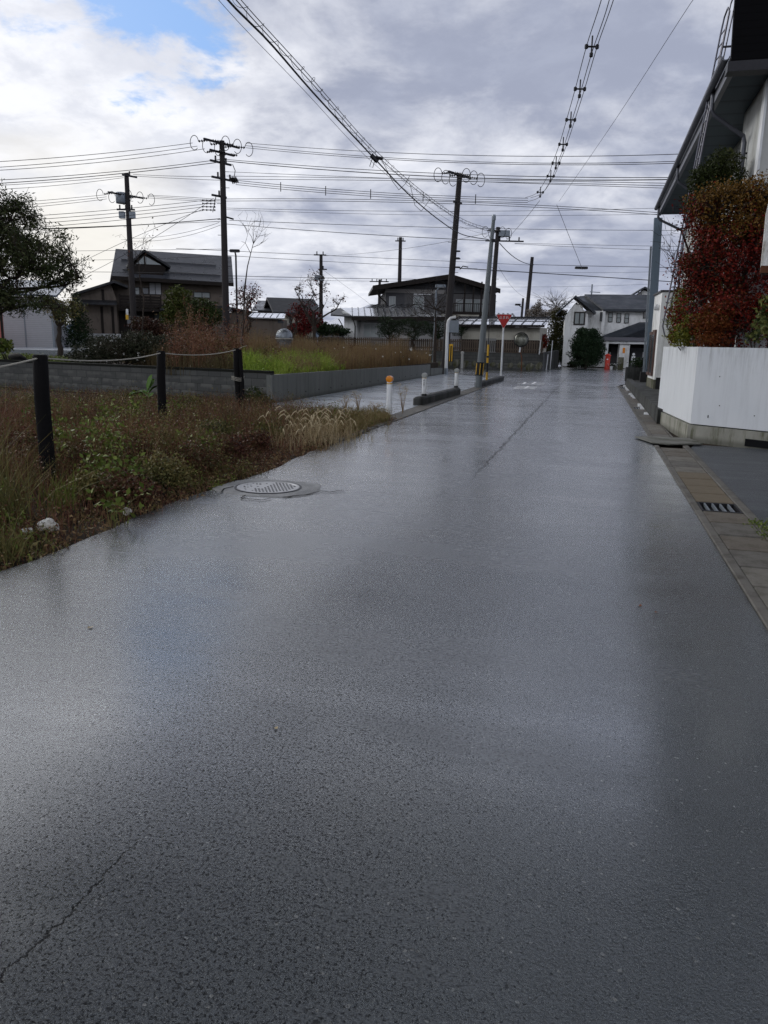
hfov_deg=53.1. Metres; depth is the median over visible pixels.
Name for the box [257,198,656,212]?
overhead wire
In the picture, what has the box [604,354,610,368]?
postbox
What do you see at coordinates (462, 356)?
marker post
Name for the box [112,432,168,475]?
bramble clump
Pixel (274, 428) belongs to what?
bramble clump
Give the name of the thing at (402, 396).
wispy weed
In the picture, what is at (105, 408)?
leafy weed
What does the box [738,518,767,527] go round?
moss tuft
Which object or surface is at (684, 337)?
yellow green bush
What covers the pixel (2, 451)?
grass tuft
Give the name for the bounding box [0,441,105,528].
grass tuft
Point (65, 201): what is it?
overhead wire
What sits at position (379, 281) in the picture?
utility pole
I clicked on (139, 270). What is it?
sapling
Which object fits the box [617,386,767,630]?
gutter
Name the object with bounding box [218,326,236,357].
dry weed
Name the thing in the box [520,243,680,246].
overhead wire
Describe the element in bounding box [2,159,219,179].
overhead wire
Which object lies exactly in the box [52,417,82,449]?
leafy weed
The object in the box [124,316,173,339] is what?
red shrub
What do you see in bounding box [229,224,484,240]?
overhead wire
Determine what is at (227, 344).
dry weed
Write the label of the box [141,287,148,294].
window
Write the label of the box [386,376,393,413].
bollard
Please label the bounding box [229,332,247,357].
dry weed
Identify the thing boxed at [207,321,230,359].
dry weed
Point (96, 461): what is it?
leafy weed
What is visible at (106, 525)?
dead leaves
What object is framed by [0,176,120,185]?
overhead wire
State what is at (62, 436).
leafy weed
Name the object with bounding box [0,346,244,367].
rope
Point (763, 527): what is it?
moss tuft
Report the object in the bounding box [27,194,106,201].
overhead wire
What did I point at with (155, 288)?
window
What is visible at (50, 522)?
plastic bag
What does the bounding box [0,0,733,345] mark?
sky
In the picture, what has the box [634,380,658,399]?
forecourt
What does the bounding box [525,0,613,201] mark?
triple cable
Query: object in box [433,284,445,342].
street lamp
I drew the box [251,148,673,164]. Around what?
overhead wire
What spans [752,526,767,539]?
moss tuft
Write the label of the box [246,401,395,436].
dry grass
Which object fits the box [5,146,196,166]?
overhead wire
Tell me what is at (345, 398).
wispy weed
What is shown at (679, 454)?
gutter cover
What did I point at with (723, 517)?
gutter cover
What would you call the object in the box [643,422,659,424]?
gutter cover
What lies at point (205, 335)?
dry weed
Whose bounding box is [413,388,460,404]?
kerb block
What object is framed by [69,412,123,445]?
leafy weed
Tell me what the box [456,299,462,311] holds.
window
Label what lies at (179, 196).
overhead wire
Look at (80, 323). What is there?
conifer
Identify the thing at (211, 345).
dry weed
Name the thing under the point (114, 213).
overhead wire
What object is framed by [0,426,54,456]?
bramble clump
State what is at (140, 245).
overhead wire
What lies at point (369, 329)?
window
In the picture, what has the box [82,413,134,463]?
leafy weed
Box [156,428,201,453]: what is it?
bramble clump
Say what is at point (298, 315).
autumn tree
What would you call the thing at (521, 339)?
traffic mirror
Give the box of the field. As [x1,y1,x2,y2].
[29,355,437,369]
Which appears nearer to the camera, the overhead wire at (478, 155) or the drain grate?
the drain grate
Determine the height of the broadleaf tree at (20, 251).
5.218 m
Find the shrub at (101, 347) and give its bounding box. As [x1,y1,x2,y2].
[60,329,181,364]
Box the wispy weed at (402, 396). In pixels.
[396,383,409,412]
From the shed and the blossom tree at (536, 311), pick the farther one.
the blossom tree at (536, 311)
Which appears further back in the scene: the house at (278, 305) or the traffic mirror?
the house at (278, 305)
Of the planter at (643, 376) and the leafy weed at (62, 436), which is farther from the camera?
the planter at (643, 376)
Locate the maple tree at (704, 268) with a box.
[662,181,767,347]
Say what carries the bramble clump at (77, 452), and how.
on the ground at (82, 536)
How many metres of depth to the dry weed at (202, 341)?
21.05 m
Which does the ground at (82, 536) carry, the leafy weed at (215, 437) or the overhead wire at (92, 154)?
the leafy weed at (215, 437)
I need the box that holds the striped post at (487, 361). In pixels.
[486,300,490,379]
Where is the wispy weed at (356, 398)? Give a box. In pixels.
[351,391,360,408]
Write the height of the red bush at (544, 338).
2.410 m
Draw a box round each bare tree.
[403,276,463,361]
[533,287,578,309]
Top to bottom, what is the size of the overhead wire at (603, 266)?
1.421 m
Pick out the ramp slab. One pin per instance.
(668, 440)
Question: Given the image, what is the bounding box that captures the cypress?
[677,144,749,346]
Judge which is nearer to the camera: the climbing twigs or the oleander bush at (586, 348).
the climbing twigs
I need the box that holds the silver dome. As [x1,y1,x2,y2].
[275,329,292,346]
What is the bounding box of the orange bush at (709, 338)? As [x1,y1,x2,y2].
[667,300,742,350]
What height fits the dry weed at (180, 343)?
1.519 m
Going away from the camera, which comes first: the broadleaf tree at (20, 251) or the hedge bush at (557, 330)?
the broadleaf tree at (20, 251)
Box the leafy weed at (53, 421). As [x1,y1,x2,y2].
[21,398,67,430]
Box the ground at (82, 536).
[0,366,755,569]
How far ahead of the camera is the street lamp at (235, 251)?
49.84 m
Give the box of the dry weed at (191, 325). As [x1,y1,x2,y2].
[179,303,200,349]
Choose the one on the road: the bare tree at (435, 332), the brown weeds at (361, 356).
the bare tree at (435, 332)
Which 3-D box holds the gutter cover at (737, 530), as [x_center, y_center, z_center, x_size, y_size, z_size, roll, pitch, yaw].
[3.098,0.201,6.768,0.375,0.100,0.472,4,13,14]
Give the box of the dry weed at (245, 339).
[230,309,256,351]
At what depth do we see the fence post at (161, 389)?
12.42 m
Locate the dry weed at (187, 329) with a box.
[177,311,202,348]
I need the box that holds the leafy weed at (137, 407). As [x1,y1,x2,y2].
[119,390,168,424]
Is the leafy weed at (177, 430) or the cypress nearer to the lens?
the leafy weed at (177, 430)
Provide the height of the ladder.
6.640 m
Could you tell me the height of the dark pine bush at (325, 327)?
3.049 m
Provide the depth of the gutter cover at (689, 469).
10.05 m
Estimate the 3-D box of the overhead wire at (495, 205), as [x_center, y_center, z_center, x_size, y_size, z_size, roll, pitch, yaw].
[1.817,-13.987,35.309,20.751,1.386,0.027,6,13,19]
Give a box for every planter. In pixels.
[624,367,641,380]
[639,372,647,381]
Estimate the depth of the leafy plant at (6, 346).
24.39 m
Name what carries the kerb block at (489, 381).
on the ground at (82, 536)
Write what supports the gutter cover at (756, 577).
on the gutter channel
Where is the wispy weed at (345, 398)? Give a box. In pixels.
[336,394,350,406]
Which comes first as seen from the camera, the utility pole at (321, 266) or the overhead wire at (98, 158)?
the overhead wire at (98, 158)
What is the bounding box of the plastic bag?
[18,518,58,532]
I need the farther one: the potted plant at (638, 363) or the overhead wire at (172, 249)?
the overhead wire at (172, 249)
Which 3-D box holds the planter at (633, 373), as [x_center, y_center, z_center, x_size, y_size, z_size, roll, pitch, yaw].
[10.211,-5.640,31.493,0.642,0.557,0.450,4,13,14]
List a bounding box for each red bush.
[287,309,323,340]
[542,334,548,351]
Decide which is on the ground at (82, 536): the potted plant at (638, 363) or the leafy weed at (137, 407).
the leafy weed at (137, 407)
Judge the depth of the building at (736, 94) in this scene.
14.85 m
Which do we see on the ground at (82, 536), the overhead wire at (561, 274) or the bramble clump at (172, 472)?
the bramble clump at (172, 472)
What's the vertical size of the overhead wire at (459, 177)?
3.183 m
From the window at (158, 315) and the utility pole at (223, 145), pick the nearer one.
the utility pole at (223, 145)
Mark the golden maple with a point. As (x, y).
(729, 195)
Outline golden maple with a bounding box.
[682,169,767,284]
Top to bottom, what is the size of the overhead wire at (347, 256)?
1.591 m
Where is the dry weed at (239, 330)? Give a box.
[217,304,248,360]
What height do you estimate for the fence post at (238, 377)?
1.466 m
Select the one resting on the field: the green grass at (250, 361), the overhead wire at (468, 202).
the green grass at (250, 361)
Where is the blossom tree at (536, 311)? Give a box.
[525,299,567,330]
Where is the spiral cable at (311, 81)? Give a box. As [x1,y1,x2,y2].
[234,0,494,232]
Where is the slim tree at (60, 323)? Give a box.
[38,295,88,356]
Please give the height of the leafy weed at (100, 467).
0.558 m
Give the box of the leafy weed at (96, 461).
[71,442,124,478]
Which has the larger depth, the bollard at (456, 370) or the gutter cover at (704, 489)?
the bollard at (456, 370)
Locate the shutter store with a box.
[0,279,67,347]
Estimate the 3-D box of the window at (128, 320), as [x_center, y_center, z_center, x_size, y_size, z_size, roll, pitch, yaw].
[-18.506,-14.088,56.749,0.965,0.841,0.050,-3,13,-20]
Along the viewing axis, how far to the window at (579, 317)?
59.41 m
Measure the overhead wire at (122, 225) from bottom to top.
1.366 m
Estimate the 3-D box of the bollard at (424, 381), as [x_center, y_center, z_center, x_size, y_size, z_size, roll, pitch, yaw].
[1.038,-3.284,19.776,0.136,0.583,0.135,4,13,14]
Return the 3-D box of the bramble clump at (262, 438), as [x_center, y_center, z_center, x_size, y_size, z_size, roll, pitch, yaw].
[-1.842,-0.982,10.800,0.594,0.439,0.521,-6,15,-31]
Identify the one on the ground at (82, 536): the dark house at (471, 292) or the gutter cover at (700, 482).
the dark house at (471, 292)
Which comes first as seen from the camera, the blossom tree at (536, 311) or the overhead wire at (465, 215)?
the overhead wire at (465, 215)
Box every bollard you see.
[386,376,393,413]
[421,373,427,395]
[454,368,458,387]
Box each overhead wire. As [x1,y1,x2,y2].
[0,143,189,161]
[0,162,214,183]
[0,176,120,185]
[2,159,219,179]
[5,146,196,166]
[7,149,201,169]
[11,177,123,188]
[17,204,202,220]
[17,207,199,224]
[22,210,202,228]
[24,218,219,229]
[25,200,202,216]
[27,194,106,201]
[30,197,101,204]
[30,272,211,274]
[37,199,103,206]
[40,221,219,228]
[56,199,211,288]
[66,210,200,269]
[95,249,205,250]
[132,222,218,238]
[133,174,219,176]
[138,176,206,179]
[148,196,219,200]
[150,195,219,199]
[176,248,520,264]
[220,2,488,235]
[226,159,667,177]
[227,161,666,180]
[227,209,646,215]
[228,255,474,268]
[229,220,678,230]
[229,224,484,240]
[237,208,649,210]
[239,179,663,185]
[240,172,654,187]
[245,176,644,182]
[246,145,674,163]
[247,276,459,279]
[250,143,675,156]
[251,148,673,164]
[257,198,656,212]
[331,232,489,255]
[339,201,656,214]
[461,268,680,282]
[497,271,669,272]
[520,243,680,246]
[525,244,679,250]
[531,264,676,267]
[560,0,692,199]
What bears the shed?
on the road
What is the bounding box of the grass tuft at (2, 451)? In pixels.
[0,399,67,501]
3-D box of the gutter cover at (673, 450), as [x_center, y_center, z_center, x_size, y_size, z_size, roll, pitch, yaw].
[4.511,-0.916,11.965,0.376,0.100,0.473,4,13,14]
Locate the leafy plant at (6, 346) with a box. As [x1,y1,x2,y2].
[0,338,13,359]
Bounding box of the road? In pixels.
[0,365,767,1023]
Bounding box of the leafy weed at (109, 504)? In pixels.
[86,475,154,527]
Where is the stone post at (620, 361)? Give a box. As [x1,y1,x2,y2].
[617,357,623,368]
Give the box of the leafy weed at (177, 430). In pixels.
[164,423,190,450]
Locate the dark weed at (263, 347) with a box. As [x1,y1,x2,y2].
[262,329,269,356]
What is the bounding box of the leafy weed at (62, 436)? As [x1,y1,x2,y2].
[22,435,72,477]
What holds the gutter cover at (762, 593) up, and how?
on the gutter channel
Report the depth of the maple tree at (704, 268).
13.95 m
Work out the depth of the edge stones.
13.91 m
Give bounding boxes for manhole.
[212,479,339,499]
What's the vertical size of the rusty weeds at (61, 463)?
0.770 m
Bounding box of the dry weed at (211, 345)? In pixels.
[202,330,219,357]
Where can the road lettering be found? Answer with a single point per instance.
(526, 387)
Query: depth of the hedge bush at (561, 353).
60.45 m
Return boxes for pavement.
[245,374,488,414]
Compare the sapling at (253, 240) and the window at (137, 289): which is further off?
the window at (137, 289)
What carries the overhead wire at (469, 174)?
attached to the building at (736, 94)
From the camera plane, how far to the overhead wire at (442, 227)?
42.07 m
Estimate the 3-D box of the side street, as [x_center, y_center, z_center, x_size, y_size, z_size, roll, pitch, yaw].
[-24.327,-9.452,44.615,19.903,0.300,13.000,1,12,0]
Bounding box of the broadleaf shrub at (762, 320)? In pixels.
[743,295,767,347]
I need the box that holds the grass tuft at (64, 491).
[6,462,123,511]
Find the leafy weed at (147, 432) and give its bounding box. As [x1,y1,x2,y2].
[127,418,168,445]
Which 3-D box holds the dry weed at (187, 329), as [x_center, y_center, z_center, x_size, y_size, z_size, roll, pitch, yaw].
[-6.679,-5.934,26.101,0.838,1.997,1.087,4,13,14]
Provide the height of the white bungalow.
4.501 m
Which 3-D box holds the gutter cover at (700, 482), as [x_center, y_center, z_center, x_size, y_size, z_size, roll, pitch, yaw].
[3.740,-0.304,9.131,0.376,0.100,0.481,4,13,14]
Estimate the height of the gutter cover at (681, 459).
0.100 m
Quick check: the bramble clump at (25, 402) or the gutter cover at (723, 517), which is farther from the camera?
the bramble clump at (25, 402)
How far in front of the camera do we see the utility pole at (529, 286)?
71.96 m
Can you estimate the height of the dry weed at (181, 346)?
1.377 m
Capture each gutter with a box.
[387,382,497,421]
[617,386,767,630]
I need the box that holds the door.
[610,347,617,365]
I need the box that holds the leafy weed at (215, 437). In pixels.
[186,429,221,453]
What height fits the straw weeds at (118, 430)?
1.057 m
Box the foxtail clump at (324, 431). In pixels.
[253,406,388,451]
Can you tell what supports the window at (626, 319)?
in the white house at (618, 321)
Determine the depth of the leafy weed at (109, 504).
6.40 m
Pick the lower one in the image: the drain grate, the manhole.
the drain grate
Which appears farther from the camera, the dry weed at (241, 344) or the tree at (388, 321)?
the tree at (388, 321)
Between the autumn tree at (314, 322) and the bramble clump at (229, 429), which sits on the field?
the autumn tree at (314, 322)
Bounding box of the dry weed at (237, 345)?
[226,320,243,356]
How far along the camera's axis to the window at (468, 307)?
59.26 m
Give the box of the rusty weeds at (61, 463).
[0,381,394,565]
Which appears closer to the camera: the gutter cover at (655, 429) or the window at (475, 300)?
the gutter cover at (655, 429)
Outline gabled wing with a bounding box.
[72,280,127,333]
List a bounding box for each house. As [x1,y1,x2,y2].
[110,249,266,341]
[252,300,272,312]
[264,297,318,343]
[325,317,343,347]
[368,274,500,350]
[555,284,649,367]
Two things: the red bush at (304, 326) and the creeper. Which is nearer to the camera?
the creeper
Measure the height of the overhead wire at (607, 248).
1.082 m
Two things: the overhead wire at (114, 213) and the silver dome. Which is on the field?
the silver dome
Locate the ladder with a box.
[662,0,733,336]
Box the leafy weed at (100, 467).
[83,444,146,483]
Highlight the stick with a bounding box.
[240,294,248,342]
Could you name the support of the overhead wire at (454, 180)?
attached to the utility pole at (223, 145)
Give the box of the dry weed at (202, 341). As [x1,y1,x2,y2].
[170,291,217,367]
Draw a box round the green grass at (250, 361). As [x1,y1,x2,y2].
[218,344,346,373]
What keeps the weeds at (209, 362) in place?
on the field
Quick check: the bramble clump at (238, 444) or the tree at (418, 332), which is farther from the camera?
the tree at (418, 332)
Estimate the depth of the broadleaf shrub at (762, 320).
12.57 m
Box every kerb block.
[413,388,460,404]
[482,376,503,386]
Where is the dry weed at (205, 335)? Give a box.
[197,324,215,357]
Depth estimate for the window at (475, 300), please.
59.28 m
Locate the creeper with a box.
[0,352,87,362]
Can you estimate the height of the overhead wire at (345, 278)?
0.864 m
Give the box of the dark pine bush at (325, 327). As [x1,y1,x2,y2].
[316,321,352,341]
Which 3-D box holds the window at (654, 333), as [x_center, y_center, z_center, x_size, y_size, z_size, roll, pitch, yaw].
[8.872,-5.257,25.404,0.070,1.478,0.724,4,13,12]
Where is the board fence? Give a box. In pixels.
[296,337,543,370]
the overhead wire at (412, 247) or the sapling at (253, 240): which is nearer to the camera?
the sapling at (253, 240)
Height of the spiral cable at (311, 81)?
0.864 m
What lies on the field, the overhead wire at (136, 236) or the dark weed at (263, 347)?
the dark weed at (263, 347)
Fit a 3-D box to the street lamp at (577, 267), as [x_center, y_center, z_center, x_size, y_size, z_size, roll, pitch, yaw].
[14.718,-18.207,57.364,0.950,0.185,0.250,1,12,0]
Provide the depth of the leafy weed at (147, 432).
9.78 m
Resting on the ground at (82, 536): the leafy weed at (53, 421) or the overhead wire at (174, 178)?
the leafy weed at (53, 421)
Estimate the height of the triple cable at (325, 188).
1.024 m
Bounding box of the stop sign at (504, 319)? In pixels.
[496,314,511,375]
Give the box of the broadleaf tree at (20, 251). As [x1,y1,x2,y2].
[0,178,93,324]
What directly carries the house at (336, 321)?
on the field
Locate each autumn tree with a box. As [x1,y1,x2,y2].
[227,280,266,338]
[282,300,312,340]
[294,266,345,344]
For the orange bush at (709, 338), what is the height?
2.279 m
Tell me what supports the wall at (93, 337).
on the field
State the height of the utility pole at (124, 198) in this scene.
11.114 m
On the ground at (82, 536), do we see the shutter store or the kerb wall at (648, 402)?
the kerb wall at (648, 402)
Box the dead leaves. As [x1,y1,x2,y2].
[0,401,402,570]
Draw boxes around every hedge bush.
[546,306,566,351]
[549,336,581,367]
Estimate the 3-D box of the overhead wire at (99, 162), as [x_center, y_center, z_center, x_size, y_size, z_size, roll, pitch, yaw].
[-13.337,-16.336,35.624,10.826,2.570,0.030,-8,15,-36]
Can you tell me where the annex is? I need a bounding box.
[646,290,689,388]
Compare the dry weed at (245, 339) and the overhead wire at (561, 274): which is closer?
the dry weed at (245, 339)
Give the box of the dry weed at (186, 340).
[172,318,197,360]
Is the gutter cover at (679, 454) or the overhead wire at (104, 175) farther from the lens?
the overhead wire at (104, 175)
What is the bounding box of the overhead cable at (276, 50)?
[227,0,488,239]
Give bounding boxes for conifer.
[61,290,94,347]
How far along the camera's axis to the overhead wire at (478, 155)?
29.92 m
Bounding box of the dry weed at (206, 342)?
[203,322,224,353]
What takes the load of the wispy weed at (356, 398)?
on the pavement
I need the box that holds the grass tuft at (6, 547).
[0,519,45,565]
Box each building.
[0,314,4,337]
[654,0,767,347]
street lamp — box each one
[229,249,239,337]
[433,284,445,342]
[575,266,587,268]
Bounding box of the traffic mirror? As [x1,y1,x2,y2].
[514,332,528,370]
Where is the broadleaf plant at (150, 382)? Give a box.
[126,374,156,397]
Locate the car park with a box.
[691,445,767,525]
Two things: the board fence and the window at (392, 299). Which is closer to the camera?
the board fence
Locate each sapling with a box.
[115,217,157,352]
[238,210,266,348]
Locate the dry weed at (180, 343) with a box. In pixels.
[163,318,189,365]
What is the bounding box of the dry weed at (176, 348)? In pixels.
[155,314,194,364]
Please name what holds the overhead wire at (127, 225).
attached to the utility pole at (223, 145)
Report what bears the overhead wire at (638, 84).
attached to the building at (736, 94)
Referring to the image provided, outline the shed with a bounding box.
[456,316,550,352]
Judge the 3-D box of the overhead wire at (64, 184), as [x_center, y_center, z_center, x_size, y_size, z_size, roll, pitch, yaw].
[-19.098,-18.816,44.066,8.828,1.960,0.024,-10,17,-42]
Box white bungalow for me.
[331,304,460,350]
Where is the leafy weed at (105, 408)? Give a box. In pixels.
[77,393,121,425]
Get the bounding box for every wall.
[0,359,273,401]
[67,333,120,346]
[266,364,442,402]
[539,350,558,370]
[625,378,662,423]
[658,347,767,448]
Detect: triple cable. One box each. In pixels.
[236,180,527,203]
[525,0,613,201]
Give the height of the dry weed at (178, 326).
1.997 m
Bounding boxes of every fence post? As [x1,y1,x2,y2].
[32,355,55,489]
[157,351,166,429]
[231,348,244,408]
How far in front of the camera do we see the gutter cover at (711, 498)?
8.15 m
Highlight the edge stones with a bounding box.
[322,421,389,443]
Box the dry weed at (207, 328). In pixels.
[195,304,224,351]
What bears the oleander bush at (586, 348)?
on the ground at (82, 536)
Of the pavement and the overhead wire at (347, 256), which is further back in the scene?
the overhead wire at (347, 256)
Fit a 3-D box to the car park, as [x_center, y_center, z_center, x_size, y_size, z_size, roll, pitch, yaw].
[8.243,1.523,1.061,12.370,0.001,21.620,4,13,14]
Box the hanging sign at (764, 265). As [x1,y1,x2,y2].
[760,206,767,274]
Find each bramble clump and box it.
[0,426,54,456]
[7,391,59,410]
[55,438,107,480]
[62,469,119,508]
[82,400,126,417]
[90,467,160,509]
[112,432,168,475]
[132,450,197,494]
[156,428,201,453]
[165,438,222,481]
[194,416,236,441]
[201,431,251,463]
[229,427,273,455]
[252,421,283,441]
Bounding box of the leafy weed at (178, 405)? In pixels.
[157,397,197,422]
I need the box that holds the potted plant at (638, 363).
[627,357,645,367]
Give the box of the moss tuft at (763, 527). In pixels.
[749,521,767,531]
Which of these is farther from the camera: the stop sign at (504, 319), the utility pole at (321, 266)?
the utility pole at (321, 266)
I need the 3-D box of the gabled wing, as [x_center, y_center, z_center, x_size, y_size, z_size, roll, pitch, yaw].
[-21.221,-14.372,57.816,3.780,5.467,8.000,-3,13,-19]
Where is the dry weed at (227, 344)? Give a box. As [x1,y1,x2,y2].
[210,314,239,363]
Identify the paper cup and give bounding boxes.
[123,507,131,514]
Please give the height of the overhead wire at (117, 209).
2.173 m
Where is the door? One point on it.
(614, 350)
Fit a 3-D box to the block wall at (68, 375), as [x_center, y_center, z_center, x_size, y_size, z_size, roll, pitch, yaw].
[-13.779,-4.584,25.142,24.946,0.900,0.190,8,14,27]
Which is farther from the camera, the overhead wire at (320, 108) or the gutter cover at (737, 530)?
the overhead wire at (320, 108)
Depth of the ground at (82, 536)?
7.25 m
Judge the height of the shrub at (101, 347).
1.309 m
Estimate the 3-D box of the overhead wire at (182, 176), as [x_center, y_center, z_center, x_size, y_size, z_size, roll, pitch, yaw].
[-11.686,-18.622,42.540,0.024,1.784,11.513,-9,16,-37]
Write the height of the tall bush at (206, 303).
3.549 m
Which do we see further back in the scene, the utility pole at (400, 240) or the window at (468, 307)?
the utility pole at (400, 240)
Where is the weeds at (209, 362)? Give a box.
[109,340,259,375]
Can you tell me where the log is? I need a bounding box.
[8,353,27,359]
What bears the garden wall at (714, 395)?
on the ground at (82, 536)
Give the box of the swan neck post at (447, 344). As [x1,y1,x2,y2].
[444,316,455,373]
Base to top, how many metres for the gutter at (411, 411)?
0.062 m
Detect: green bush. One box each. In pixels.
[245,385,274,408]
[662,286,708,348]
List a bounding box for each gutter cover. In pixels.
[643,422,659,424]
[647,427,664,430]
[661,448,687,452]
[663,452,691,456]
[666,456,695,461]
[669,461,701,467]
[673,466,705,472]
[677,472,712,479]
[681,478,718,486]
[685,485,725,494]
[690,493,733,503]
[703,511,751,524]
[710,522,764,538]
[719,535,767,552]
[729,550,767,568]
[740,567,767,587]
[754,587,767,609]
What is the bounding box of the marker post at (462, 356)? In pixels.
[461,351,463,367]
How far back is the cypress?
14.99 m
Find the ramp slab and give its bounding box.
[635,436,702,444]
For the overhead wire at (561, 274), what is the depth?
41.02 m
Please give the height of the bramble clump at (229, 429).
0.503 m
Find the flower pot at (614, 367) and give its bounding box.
[608,362,622,369]
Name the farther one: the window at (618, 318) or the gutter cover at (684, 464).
the window at (618, 318)
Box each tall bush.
[159,284,194,336]
[178,297,222,332]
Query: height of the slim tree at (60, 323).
2.679 m
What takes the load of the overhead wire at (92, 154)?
attached to the utility pole at (223, 145)
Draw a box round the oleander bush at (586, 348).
[566,326,606,368]
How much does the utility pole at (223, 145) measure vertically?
10.928 m
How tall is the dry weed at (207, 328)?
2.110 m
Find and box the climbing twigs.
[650,210,687,346]
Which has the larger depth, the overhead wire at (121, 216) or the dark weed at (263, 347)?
the overhead wire at (121, 216)
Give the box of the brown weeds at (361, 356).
[134,327,433,369]
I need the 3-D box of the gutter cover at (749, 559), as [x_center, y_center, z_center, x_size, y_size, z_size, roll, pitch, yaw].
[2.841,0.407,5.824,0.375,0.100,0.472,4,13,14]
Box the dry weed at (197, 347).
[182,312,205,367]
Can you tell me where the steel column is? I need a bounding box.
[643,218,662,371]
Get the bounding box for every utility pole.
[96,171,154,335]
[190,135,252,340]
[314,251,326,340]
[370,279,388,304]
[395,237,405,281]
[434,168,484,373]
[475,214,495,387]
[482,226,523,315]
[524,257,533,316]
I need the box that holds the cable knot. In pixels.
[369,153,429,210]
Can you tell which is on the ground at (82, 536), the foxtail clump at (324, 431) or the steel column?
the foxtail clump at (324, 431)
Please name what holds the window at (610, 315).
in the white house at (618, 321)
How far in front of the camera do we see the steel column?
30.11 m
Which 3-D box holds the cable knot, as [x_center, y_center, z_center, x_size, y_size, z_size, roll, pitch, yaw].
[0.529,-8.403,19.704,0.298,0.483,6.260,4,13,13]
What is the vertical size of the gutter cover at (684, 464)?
0.100 m
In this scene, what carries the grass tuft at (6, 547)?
on the ground at (82, 536)
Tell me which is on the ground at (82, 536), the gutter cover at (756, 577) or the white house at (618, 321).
the white house at (618, 321)
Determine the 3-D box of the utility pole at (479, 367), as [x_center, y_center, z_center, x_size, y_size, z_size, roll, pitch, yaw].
[3.614,-7.366,27.524,0.496,6.191,0.306,4,13,14]
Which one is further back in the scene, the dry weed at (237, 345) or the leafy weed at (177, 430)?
the dry weed at (237, 345)
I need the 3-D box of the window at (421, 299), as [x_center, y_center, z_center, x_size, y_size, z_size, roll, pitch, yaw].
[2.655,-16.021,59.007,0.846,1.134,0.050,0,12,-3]
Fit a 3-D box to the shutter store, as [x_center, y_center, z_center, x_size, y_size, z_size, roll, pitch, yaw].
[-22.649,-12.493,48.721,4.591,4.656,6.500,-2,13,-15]
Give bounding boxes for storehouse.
[238,313,286,342]
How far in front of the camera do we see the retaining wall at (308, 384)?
23.83 m
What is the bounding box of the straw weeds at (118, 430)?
[1,378,393,557]
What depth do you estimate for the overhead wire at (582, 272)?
57.34 m
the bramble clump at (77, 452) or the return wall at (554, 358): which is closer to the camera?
the bramble clump at (77, 452)
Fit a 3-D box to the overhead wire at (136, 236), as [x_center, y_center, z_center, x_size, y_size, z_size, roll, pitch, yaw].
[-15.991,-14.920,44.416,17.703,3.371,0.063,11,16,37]
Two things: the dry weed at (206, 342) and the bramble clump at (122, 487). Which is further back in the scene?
the dry weed at (206, 342)
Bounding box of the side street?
[5,347,90,355]
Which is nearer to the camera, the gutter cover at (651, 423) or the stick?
the gutter cover at (651, 423)
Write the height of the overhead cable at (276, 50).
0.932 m
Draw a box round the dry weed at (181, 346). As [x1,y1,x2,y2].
[159,323,195,366]
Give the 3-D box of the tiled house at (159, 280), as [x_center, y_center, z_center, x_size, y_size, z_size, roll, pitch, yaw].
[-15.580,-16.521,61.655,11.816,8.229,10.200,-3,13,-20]
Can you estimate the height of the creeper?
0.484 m
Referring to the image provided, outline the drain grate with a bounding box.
[696,502,743,513]
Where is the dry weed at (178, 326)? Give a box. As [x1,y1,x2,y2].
[164,311,205,342]
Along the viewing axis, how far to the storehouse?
52.55 m
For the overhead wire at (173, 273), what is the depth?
48.64 m
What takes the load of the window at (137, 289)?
in the tiled house at (159, 280)
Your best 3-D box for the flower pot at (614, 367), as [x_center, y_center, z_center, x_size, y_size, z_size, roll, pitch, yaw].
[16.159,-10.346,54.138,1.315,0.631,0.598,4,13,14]
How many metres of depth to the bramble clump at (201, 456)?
8.76 m
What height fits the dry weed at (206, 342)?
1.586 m
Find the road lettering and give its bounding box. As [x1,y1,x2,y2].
[516,386,536,388]
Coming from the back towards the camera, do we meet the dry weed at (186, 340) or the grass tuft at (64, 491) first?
the dry weed at (186, 340)
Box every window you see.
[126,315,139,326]
[135,287,139,294]
[137,256,160,264]
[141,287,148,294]
[149,282,161,294]
[154,313,161,319]
[193,292,209,297]
[363,323,383,336]
[389,296,395,305]
[413,295,423,308]
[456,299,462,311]
[465,299,471,312]
[473,299,479,311]
[573,312,585,324]
[608,312,612,321]
[616,313,620,322]
[624,314,628,322]
[646,332,651,374]
[649,330,656,375]
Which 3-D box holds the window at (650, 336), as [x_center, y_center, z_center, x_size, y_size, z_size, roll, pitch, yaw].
[9.070,-5.415,26.254,0.070,1.427,0.724,4,13,12]

